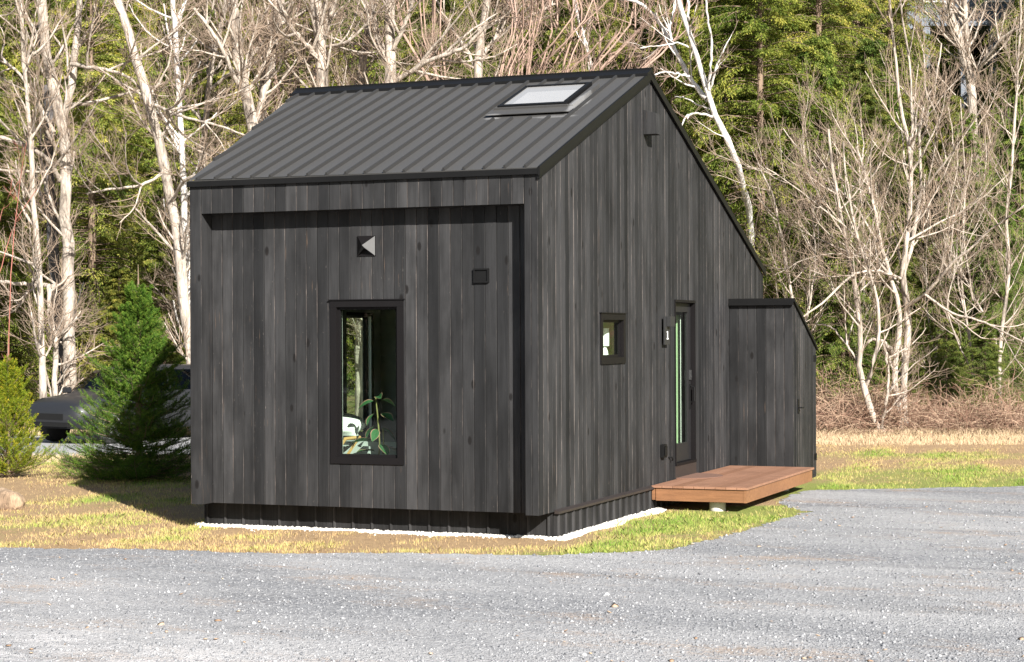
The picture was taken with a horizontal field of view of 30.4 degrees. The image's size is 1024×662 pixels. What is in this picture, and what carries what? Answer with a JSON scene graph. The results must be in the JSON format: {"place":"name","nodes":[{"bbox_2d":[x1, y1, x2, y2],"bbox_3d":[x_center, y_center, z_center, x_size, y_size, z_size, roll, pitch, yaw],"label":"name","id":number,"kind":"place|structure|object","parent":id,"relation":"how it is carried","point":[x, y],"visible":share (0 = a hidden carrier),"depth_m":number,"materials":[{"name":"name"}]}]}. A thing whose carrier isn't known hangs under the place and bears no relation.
{"place":"outdoors","nodes":[
{"label":"outdoors","id":0,"kind":"place"},
{"bbox_2d":[1,435,190,455],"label":"driveway","id":1,"kind":"structure","parent":0,"point":[45,442],"depth_m":37.54,"materials":[{"name":"gravel"}]},
{"bbox_2d":[29,364,190,443],"bbox_3d":[-7.928,1.476,39.373,2.160,1.572,4.462,0,0,36],"label":"parked car","id":2,"kind":"object","parent":1,"relation":"on","point":[56,414],"visible":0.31,"depth_m":37.91,"materials":[{"name":"grey paint"}]},
{"bbox_2d":[0,486,1023,661],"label":"gravel yard","id":3,"kind":"structure","parent":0,"point":[999,496],"depth_m":15.61,"materials":[{"name":"grey gravel"}]},
{"bbox_2d":[2,505,1023,661],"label":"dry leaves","id":4,"kind":"object","parent":3,"relation":"on","point":[616,605],"visible":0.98,"depth_m":14.35,"materials":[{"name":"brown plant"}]},
{"bbox_2d":[0,0,1023,555],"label":"ground","id":5,"kind":"structure","parent":0,"point":[390,542],"depth_m":23.67,"materials":[{"name":"plant"}]},
{"bbox_2d":[0,487,24,509],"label":"boulder","id":6,"kind":"object","parent":5,"relation":"on","point":[11,500],"visible":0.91,"depth_m":23.54,"materials":[{"name":"stone"}]},
{"bbox_2d":[0,139,36,361],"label":"sapling clump","id":7,"kind":"object","parent":5,"relation":"on","point":[13,237],"visible":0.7,"depth_m":31.50,"materials":[{"name":"plant"}]},
{"bbox_2d":[0,0,57,323],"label":"conifer tree","id":8,"kind":"object","parent":5,"relation":"on","point":[5,26],"visible":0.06,"depth_m":59.18,"materials":[{"name":"green plant"}]},
{"bbox_2d":[0,65,58,411],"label":"conifer tree","id":9,"kind":"object","parent":5,"relation":"on","point":[16,276],"visible":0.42,"depth_m":48.92,"materials":[{"name":"green plant"}]},
{"bbox_2d":[0,30,58,398],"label":"conifer tree","id":10,"kind":"object","parent":5,"relation":"on","point":[7,54],"visible":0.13,"depth_m":51.43,"materials":[{"name":"green plant"}]},
{"bbox_2d":[0,337,66,477],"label":"spruce tree","id":11,"kind":"object","parent":5,"relation":"on","point":[11,405],"visible":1,"depth_m":28.88,"materials":[{"name":"green plant"}]},
{"bbox_2d":[0,0,91,398],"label":"bare tree","id":12,"kind":"object","parent":5,"relation":"on","point":[40,341],"visible":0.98,"depth_m":41.54,"materials":[{"name":"white plant"}]},
{"bbox_2d":[21,85,107,393],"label":"bare tree","id":13,"kind":"object","parent":5,"relation":"on","point":[50,229],"visible":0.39,"depth_m":44.48,"materials":[{"name":"pale bark"},{"name":"pale twig"}]},
{"bbox_2d":[0,0,146,340],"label":"conifer tree","id":14,"kind":"object","parent":5,"relation":"on","point":[13,61],"visible":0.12,"depth_m":55.42,"materials":[{"name":"green plant"}]},
{"bbox_2d":[24,241,122,396],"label":"bare tree","id":15,"kind":"object","parent":5,"relation":"on","point":[55,382],"visible":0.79,"depth_m":42.76,"materials":[{"name":"white plant"}]},
{"bbox_2d":[0,0,179,407],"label":"conifer tree","id":16,"kind":"object","parent":5,"relation":"on","point":[93,260],"visible":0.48,"depth_m":51.05,"materials":[{"name":"green plant"}]},
{"bbox_2d":[32,0,154,174],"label":"conifer tree","id":17,"kind":"object","parent":5,"relation":"on","point":[85,62],"visible":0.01,"depth_m":67.51,"materials":[{"name":"green plant"}]},
{"bbox_2d":[0,0,200,393],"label":"bare tree","id":18,"kind":"object","parent":5,"relation":"on","point":[66,105],"visible":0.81,"depth_m":43.18,"materials":[{"name":"beige plant"}]},
{"bbox_2d":[76,266,135,387],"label":"conifer tree","id":19,"kind":"object","parent":5,"relation":"on","point":[115,287],"visible":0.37,"depth_m":44.95,"materials":[{"name":"green plant"}]},
{"bbox_2d":[42,264,190,482],"bbox_3d":[-5.593,0.663,28.425,2.665,3.367,2.423,0,0,22],"label":"spruce tree","id":20,"kind":"object","parent":5,"relation":"on","point":[139,461],"visible":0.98,"depth_m":28.17,"materials":[{"name":"green plant"}]},
{"bbox_2d":[71,0,188,288],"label":"conifer tree","id":21,"kind":"object","parent":5,"relation":"on","point":[135,9],"visible":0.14,"depth_m":58.41,"materials":[{"name":"green plant"}]},
{"bbox_2d":[80,51,211,316],"bbox_3d":[-9.969,-3.626,55.583,5.473,9.515,6.600,0,0,3],"label":"conifer tree","id":22,"kind":"object","parent":5,"relation":"on","point":[187,126],"visible":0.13,"depth_m":55.32,"materials":[{"name":"green plant"}]},
{"bbox_2d":[97,18,195,232],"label":"conifer tree","id":23,"kind":"object","parent":5,"relation":"on","point":[149,65],"visible":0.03,"depth_m":62.62,"materials":[{"name":"green plant"}]},
{"bbox_2d":[108,189,185,363],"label":"conifer tree","id":24,"kind":"object","parent":5,"relation":"on","point":[154,254],"visible":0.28,"depth_m":48.77,"materials":[{"name":"green plant"}]},
{"bbox_2d":[89,0,211,76],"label":"conifer tree","id":25,"kind":"object","parent":5,"relation":"on","point":[160,8],"visible":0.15,"depth_m":73.85,"materials":[{"name":"green plant"}]},
{"bbox_2d":[46,0,289,431],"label":"bare tree","id":26,"kind":"object","parent":5,"relation":"on","point":[180,247],"visible":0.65,"depth_m":42.09,"materials":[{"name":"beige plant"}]},
{"bbox_2d":[101,0,236,332],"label":"bare tree","id":27,"kind":"object","parent":5,"relation":"on","point":[184,189],"visible":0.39,"depth_m":44.45,"materials":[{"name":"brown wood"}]},
{"bbox_2d":[145,13,256,201],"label":"conifer tree","id":28,"kind":"object","parent":5,"relation":"on","point":[214,94],"visible":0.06,"depth_m":58.87,"materials":[{"name":"green plant"}]},
{"bbox_2d":[145,0,291,134],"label":"conifer tree","id":29,"kind":"object","parent":5,"relation":"on","point":[204,74],"visible":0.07,"depth_m":69.12,"materials":[{"name":"green plant"}]},
{"bbox_2d":[124,0,314,322],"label":"bare tree","id":30,"kind":"object","parent":5,"relation":"on","point":[210,85],"visible":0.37,"depth_m":45.94,"materials":[{"name":"beige plant"}]},
{"bbox_2d":[193,0,291,180],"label":"conifer tree","id":31,"kind":"object","parent":5,"relation":"on","point":[232,116],"visible":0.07,"depth_m":54.50,"materials":[{"name":"green plant"}]},
{"bbox_2d":[165,0,351,168],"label":"bare tree","id":32,"kind":"object","parent":5,"relation":"on","point":[236,20],"visible":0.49,"depth_m":43.41,"materials":[{"name":"white plant"}]},
{"bbox_2d":[193,0,359,145],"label":"bare tree","id":33,"kind":"object","parent":5,"relation":"on","point":[262,83],"visible":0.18,"depth_m":46.18,"materials":[{"name":"beige plant"}]},
{"bbox_2d":[242,0,355,122],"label":"sapling clump","id":34,"kind":"object","parent":5,"relation":"on","point":[268,61],"visible":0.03,"depth_m":45.61,"materials":[{"name":"plant"}]},
{"bbox_2d":[277,3,355,389],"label":"conifer tree","id":35,"kind":"object","parent":5,"relation":"on","point":[348,327],"visible":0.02,"depth_m":51.75,"materials":[{"name":"green plant"}]},
{"bbox_2d":[244,0,438,337],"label":"bare tree","id":36,"kind":"object","parent":5,"relation":"on","point":[322,60],"visible":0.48,"depth_m":43.70,"materials":[{"name":"beige plant"}]},
{"bbox_2d":[327,0,400,420],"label":"bare tree","id":37,"kind":"object","parent":5,"relation":"on","point":[362,64],"visible":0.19,"depth_m":44.88,"materials":[{"name":"plant"}]},
{"bbox_2d":[304,0,424,84],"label":"conifer tree","id":38,"kind":"object","parent":5,"relation":"on","point":[373,66],"visible":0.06,"depth_m":62.98,"materials":[{"name":"green plant"}]},
{"bbox_2d":[270,0,527,326],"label":"bare tree","id":39,"kind":"object","parent":5,"relation":"on","point":[388,58],"visible":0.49,"depth_m":43.13,"materials":[{"name":"beige plant"}]},
{"bbox_2d":[347,0,491,388],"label":"conifer tree","id":40,"kind":"object","parent":5,"relation":"on","point":[404,52],"visible":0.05,"depth_m":51.42,"materials":[{"name":"green plant"}]},
{"bbox_2d":[382,0,473,80],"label":"sapling clump","id":41,"kind":"object","parent":5,"relation":"on","point":[434,17],"visible":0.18,"depth_m":46.35,"materials":[{"name":"plant"}]},
{"bbox_2d":[194,507,666,540],"bbox_3d":[-0.907,2.211,22.293,4.682,0.080,4.083,0,0,22],"label":"pebble strip","id":42,"kind":"object","parent":5,"relation":"on","point":[576,533],"visible":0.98,"depth_m":20.85,"materials":[{"name":"gravel"}]},
{"bbox_2d":[378,0,488,80],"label":"conifer tree","id":43,"kind":"object","parent":5,"relation":"on","point":[418,24],"visible":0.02,"depth_m":69.19,"materials":[{"name":"green plant"}]},
{"bbox_2d":[410,0,567,77],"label":"bare tree","id":44,"kind":"object","parent":5,"relation":"on","point":[477,68],"visible":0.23,"depth_m":46.08,"materials":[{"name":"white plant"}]},
{"bbox_2d":[437,0,544,77],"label":"conifer tree","id":45,"kind":"object","parent":5,"relation":"on","point":[472,8],"visible":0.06,"depth_m":58.65,"materials":[{"name":"green plant"}]},
{"bbox_2d":[186,67,817,536],"bbox_3d":[-0.254,-0.493,24.972,6.917,5.484,9.672,0,0,22],"label":"cabin","id":46,"kind":"object","parent":5,"relation":"on","point":[486,259],"visible":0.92,"depth_m":21.08,"materials":[{"name":"black wood"}]},
{"bbox_2d":[347,312,371,431],"bbox_3d":[-2.294,0.726,27.357,0.160,2.034,1.490,0,0,12],"label":"window","id":47,"kind":"structure","parent":46,"relation":"in","point":[366,319],"depth_m":27.97,"materials":[{"name":"brown metal"}]},
{"bbox_2d":[328,299,404,464],"bbox_3d":[-1.566,0.554,20.631,0.920,1.804,0.162,0,0,22],"label":"window","id":48,"kind":"structure","parent":46,"relation":"in","point":[337,305],"depth_m":20.65,"materials":[{"name":"black metal"}]},
{"bbox_2d":[343,431,395,454],"bbox_3d":[-1.773,1.475,22.365,2.450,0.450,2.100,0,0,22],"label":"bed","id":49,"kind":"object","parent":46,"relation":"in","point":[389,440],"visible":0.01,"depth_m":21.26,"materials":[{"name":"fabric"}]},
{"bbox_2d":[343,417,365,435],"bbox_3d":[-2.041,1.104,21.621,0.723,0.246,0.450,0,0,22],"label":"pillow","id":50,"kind":"object","parent":49,"relation":"on","point":[352,426],"visible":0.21,"depth_m":21.47,"materials":[{"name":"white fabric"}]},
{"bbox_2d":[352,393,395,454],"bbox_3d":[-1.504,1.214,20.887,0.558,1.067,0.395,0,0,22],"label":"potted plant","id":51,"kind":"object","parent":46,"relation":"in","point":[375,435],"visible":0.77,"depth_m":20.89,"materials":[{"name":"green plant"}]},
{"bbox_2d":[599,312,626,363],"bbox_3d":[1.121,0.084,21.880,0.162,0.594,0.930,0,0,22],"label":"window","id":52,"kind":"structure","parent":46,"relation":"in","point":[618,320],"depth_m":22.17,"materials":[{"name":"black metal"}]},
{"bbox_2d":[676,315,682,442],"bbox_3d":[2.056,0.763,25.533,0.645,1.948,0.670,0,0,22],"label":"wardrobe","id":53,"kind":"object","parent":46,"relation":"in","point":[679,423],"visible":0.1,"depth_m":25.12,"materials":[{"name":"white paint"}]},
{"bbox_2d":[674,300,696,478],"bbox_3d":[2.200,0.754,24.647,0.185,2.317,0.950,0,0,22],"label":"door","id":54,"kind":"structure","parent":46,"relation":"in","point":[685,451],"depth_m":24.97,"materials":[{"name":"paint"}]},
{"bbox_2d":[652,465,813,502],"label":"deck","id":55,"kind":"structure","parent":46,"relation":"attached to","point":[740,484],"depth_m":23.55,"materials":[{"name":"wood"}]},
{"bbox_2d":[454,0,608,76],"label":"sapling clump","id":56,"kind":"object","parent":5,"relation":"on","point":[511,67],"visible":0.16,"depth_m":44.54,"materials":[{"name":"plant"}]},
{"bbox_2d":[530,49,563,73],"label":"conifer tree","id":57,"kind":"object","parent":5,"relation":"on","point":[538,63],"visible":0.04,"depth_m":51.51,"materials":[{"name":"green plant"}]},
{"bbox_2d":[490,0,614,74],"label":"conifer tree","id":58,"kind":"object","parent":5,"relation":"on","point":[545,37],"visible":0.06,"depth_m":58.59,"materials":[{"name":"green plant"}]},
{"bbox_2d":[490,0,626,75],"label":"sapling clump","id":59,"kind":"object","parent":5,"relation":"on","point":[527,66],"visible":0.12,"depth_m":45.99,"materials":[{"name":"plant"}]},
{"bbox_2d":[569,0,616,69],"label":"birch tree","id":60,"kind":"object","parent":5,"relation":"on","point":[583,33],"visible":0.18,"depth_m":46.46,"materials":[{"name":"white plant"}]},
{"bbox_2d":[551,0,644,71],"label":"conifer tree","id":61,"kind":"object","parent":5,"relation":"on","point":[609,35],"visible":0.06,"depth_m":54.17,"materials":[{"name":"green plant"}]},
{"bbox_2d":[537,0,678,72],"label":"sapling clump","id":62,"kind":"object","parent":5,"relation":"on","point":[615,53],"visible":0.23,"depth_m":45.04,"materials":[{"name":"plant"}]},
{"bbox_2d":[612,0,678,100],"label":"conifer tree","id":63,"kind":"object","parent":5,"relation":"on","point":[643,42],"visible":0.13,"depth_m":58.66,"materials":[{"name":"green plant"}]},
{"bbox_2d":[576,0,717,108],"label":"sapling clump","id":64,"kind":"object","parent":5,"relation":"on","point":[644,64],"visible":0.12,"depth_m":46.70,"materials":[{"name":"plant"}]},
{"bbox_2d":[599,0,754,248],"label":"birch tree","id":65,"kind":"object","parent":5,"relation":"on","point":[707,87],"visible":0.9,"depth_m":43.76,"materials":[{"name":"white plant"}]},
{"bbox_2d":[648,3,743,226],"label":"conifer tree","id":66,"kind":"object","parent":5,"relation":"on","point":[670,82],"visible":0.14,"depth_m":51.90,"materials":[{"name":"green plant"}]},
{"bbox_2d":[693,121,743,228],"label":"conifer tree","id":67,"kind":"object","parent":5,"relation":"on","point":[702,148],"visible":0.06,"depth_m":47.01,"materials":[{"name":"green plant"}]},
{"bbox_2d":[643,0,801,246],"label":"conifer tree","id":68,"kind":"object","parent":5,"relation":"on","point":[700,18],"visible":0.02,"depth_m":53.88,"materials":[{"name":"green plant"}]},
{"bbox_2d":[672,0,819,328],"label":"conifer tree","id":69,"kind":"object","parent":5,"relation":"on","point":[692,106],"visible":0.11,"depth_m":47.06,"materials":[{"name":"green plant"}]},
{"bbox_2d":[690,114,852,344],"bbox_3d":[6.221,-1.311,42.709,4.382,7.096,2.571,0,0,-40],"label":"bare tree","id":70,"kind":"object","parent":5,"relation":"on","point":[784,254],"visible":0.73,"depth_m":42.50,"materials":[{"name":"beige plant"}]},
{"bbox_2d":[685,0,873,407],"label":"conifer tree","id":71,"kind":"object","parent":5,"relation":"on","point":[758,24],"visible":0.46,"depth_m":45.88,"materials":[{"name":"green plant"}]},
{"bbox_2d":[761,243,809,327],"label":"conifer tree","id":72,"kind":"object","parent":5,"relation":"on","point":[768,285],"visible":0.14,"depth_m":44.30,"materials":[{"name":"green plant"}]},
{"bbox_2d":[745,57,829,298],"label":"conifer tree","id":73,"kind":"object","parent":5,"relation":"on","point":[790,125],"visible":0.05,"depth_m":51.40,"materials":[{"name":"green plant"}]},
{"bbox_2d":[728,0,901,206],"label":"conifer tree","id":74,"kind":"object","parent":5,"relation":"on","point":[823,11],"visible":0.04,"depth_m":57.26,"materials":[{"name":"green plant"}]},
{"bbox_2d":[740,0,937,264],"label":"conifer tree","id":75,"kind":"object","parent":5,"relation":"on","point":[810,18],"visible":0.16,"depth_m":54.44,"materials":[{"name":"green plant"}]},
{"bbox_2d":[760,35,923,399],"bbox_3d":[8.049,-1.906,46.371,5.410,11.033,5.215,0,0,-6],"label":"conifer tree","id":76,"kind":"object","parent":5,"relation":"on","point":[823,45],"visible":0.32,"depth_m":46.26,"materials":[{"name":"green plant"}]},
{"bbox_2d":[795,165,898,413],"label":"conifer tree","id":77,"kind":"object","parent":5,"relation":"on","point":[853,343],"visible":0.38,"depth_m":44.82,"materials":[{"name":"green plant"}]},
{"bbox_2d":[822,73,902,398],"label":"sapling","id":78,"kind":"object","parent":5,"relation":"on","point":[864,291],"visible":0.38,"depth_m":44.85,"materials":[{"name":"beige plant"}]},
{"bbox_2d":[788,124,955,435],"bbox_3d":[7.422,-1.009,39.585,3.173,6.484,2.899,0,0,45],"label":"bare tree","id":79,"kind":"object","parent":5,"relation":"on","point":[864,384],"visible":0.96,"depth_m":39.47,"materials":[{"name":"grey plant"}]},
{"bbox_2d":[807,0,939,168],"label":"conifer tree","id":80,"kind":"object","parent":5,"relation":"on","point":[857,22],"visible":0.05,"depth_m":63.80,"materials":[{"name":"green plant"}]},
{"bbox_2d":[724,0,1023,431],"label":"bare tree","id":81,"kind":"object","parent":5,"relation":"on","point":[917,216],"visible":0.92,"depth_m":40.17,"materials":[{"name":"grey plant"}]},
{"bbox_2d":[816,169,933,399],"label":"conifer tree","id":82,"kind":"object","parent":5,"relation":"on","point":[868,210],"visible":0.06,"depth_m":45.88,"materials":[{"name":"green plant"}]},
{"bbox_2d":[815,62,937,388],"bbox_3d":[8.803,-2.501,48.645,4.697,8.912,3.983,0,0,-3],"label":"conifer tree","id":83,"kind":"object","parent":5,"relation":"on","point":[865,89],"visible":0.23,"depth_m":48.30,"materials":[{"name":"green plant"}]},
{"bbox_2d":[819,232,943,419],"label":"conifer tree","id":84,"kind":"object","parent":5,"relation":"on","point":[894,266],"visible":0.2,"depth_m":45.29,"materials":[{"name":"green plant"}]},
{"bbox_2d":[815,37,970,321],"bbox_3d":[9.710,-3.676,51.374,5.767,8.760,4.579,0,0,32],"label":"conifer tree","id":85,"kind":"object","parent":5,"relation":"on","point":[869,45],"visible":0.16,"depth_m":51.31,"materials":[{"name":"green plant"}]},
{"bbox_2d":[836,0,962,193],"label":"conifer tree","id":86,"kind":"object","parent":5,"relation":"on","point":[884,6],"visible":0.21,"depth_m":59.23,"materials":[{"name":"green plant"}]},
{"bbox_2d":[850,8,981,110],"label":"conifer tree","id":87,"kind":"object","parent":5,"relation":"on","point":[951,68],"visible":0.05,"depth_m":68.17,"materials":[{"name":"green plant"}]},
{"bbox_2d":[816,332,1023,436],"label":"bramble thicket","id":88,"kind":"object","parent":5,"relation":"on","point":[831,414],"visible":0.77,"depth_m":39.88,"materials":[{"name":"plant"}]},
{"bbox_2d":[899,99,947,271],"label":"conifer tree","id":89,"kind":"object","parent":5,"relation":"on","point":[916,158],"visible":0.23,"depth_m":54.40,"materials":[{"name":"green plant"}]},
{"bbox_2d":[907,278,977,422],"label":"conifer tree","id":90,"kind":"object","parent":5,"relation":"on","point":[939,358],"visible":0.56,"depth_m":44.38,"materials":[{"name":"green plant"}]},
{"bbox_2d":[894,123,1004,401],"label":"sapling","id":91,"kind":"object","parent":5,"relation":"on","point":[924,271],"visible":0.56,"depth_m":44.59,"materials":[{"name":"beige plant"}]},
{"bbox_2d":[879,0,1023,108],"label":"tree","id":92,"kind":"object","parent":5,"relation":"on","point":[987,27],"depth_m":66.50,"materials":[{"name":"plant"}]},
{"bbox_2d":[899,95,1023,368],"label":"conifer tree","id":93,"kind":"object","parent":5,"relation":"on","point":[939,142],"visible":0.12,"depth_m":48.47,"materials":[{"name":"green plant"}]},
{"bbox_2d":[912,65,1019,395],"bbox_3d":[10.279,-1.879,42.919,2.462,8.304,2.632,0,0,22],"label":"sapling","id":94,"kind":"object","parent":5,"relation":"on","point":[962,194],"visible":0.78,"depth_m":43.00,"materials":[{"name":"beige plant"}]},
{"bbox_2d":[909,112,1023,405],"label":"conifer tree","id":95,"kind":"object","parent":5,"relation":"on","point":[978,152],"visible":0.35,"depth_m":47.02,"materials":[{"name":"green plant"}]},
{"bbox_2d":[911,0,1023,290],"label":"bare tree","id":96,"kind":"object","parent":5,"relation":"on","point":[961,42],"visible":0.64,"depth_m":49.85,"materials":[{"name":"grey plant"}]},
{"bbox_2d":[921,0,1023,413],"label":"bare tree","id":97,"kind":"object","parent":5,"relation":"on","point":[1008,255],"visible":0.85,"depth_m":42.97,"materials":[{"name":"beige plant"}]},
{"bbox_2d":[934,5,1015,91],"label":"conifer tree","id":98,"kind":"object","parent":5,"relation":"on","point":[978,54],"visible":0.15,"depth_m":68.67,"materials":[{"name":"green plant"}]},
{"bbox_2d":[950,311,1023,418],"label":"conifer tree","id":99,"kind":"object","parent":5,"relation":"on","point":[978,349],"visible":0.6,"depth_m":42.51,"materials":[{"name":"green plant"}]},
{"bbox_2d":[955,181,1023,413],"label":"conifer tree","id":100,"kind":"object","parent":5,"relation":"on","point":[999,302],"visible":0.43,"depth_m":45.83,"materials":[{"name":"green plant"}]},
{"bbox_2d":[956,95,1023,397],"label":"conifer tree","id":101,"kind":"object","parent":5,"relation":"on","point":[1006,141],"visible":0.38,"depth_m":47.52,"materials":[{"name":"green plant"}]},
{"bbox_2d":[963,0,1023,143],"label":"conifer tree","id":102,"kind":"object","parent":5,"relation":"on","point":[1001,45],"visible":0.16,"depth_m":63.41,"materials":[{"name":"green plant"}]},
{"bbox_2d":[963,106,1023,306],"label":"conifer tree","id":103,"kind":"object","parent":5,"relation":"on","point":[996,119],"visible":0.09,"depth_m":51.06,"materials":[{"name":"green plant"}]},
{"bbox_2d":[970,0,1023,254],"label":"conifer tree","id":104,"kind":"object","parent":5,"relation":"on","point":[1010,83],"visible":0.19,"depth_m":55.65,"materials":[{"name":"green plant"}]},
{"bbox_2d":[0,435,1023,554],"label":"grass","id":105,"kind":"structure","parent":0,"point":[577,550],"depth_m":21.90,"materials":[{"name":"plant"}]},
{"bbox_2d":[0,424,1023,462],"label":"dry grass","id":106,"kind":"structure","parent":0,"point":[885,438],"depth_m":37.95,"materials":[{"name":"plant"}]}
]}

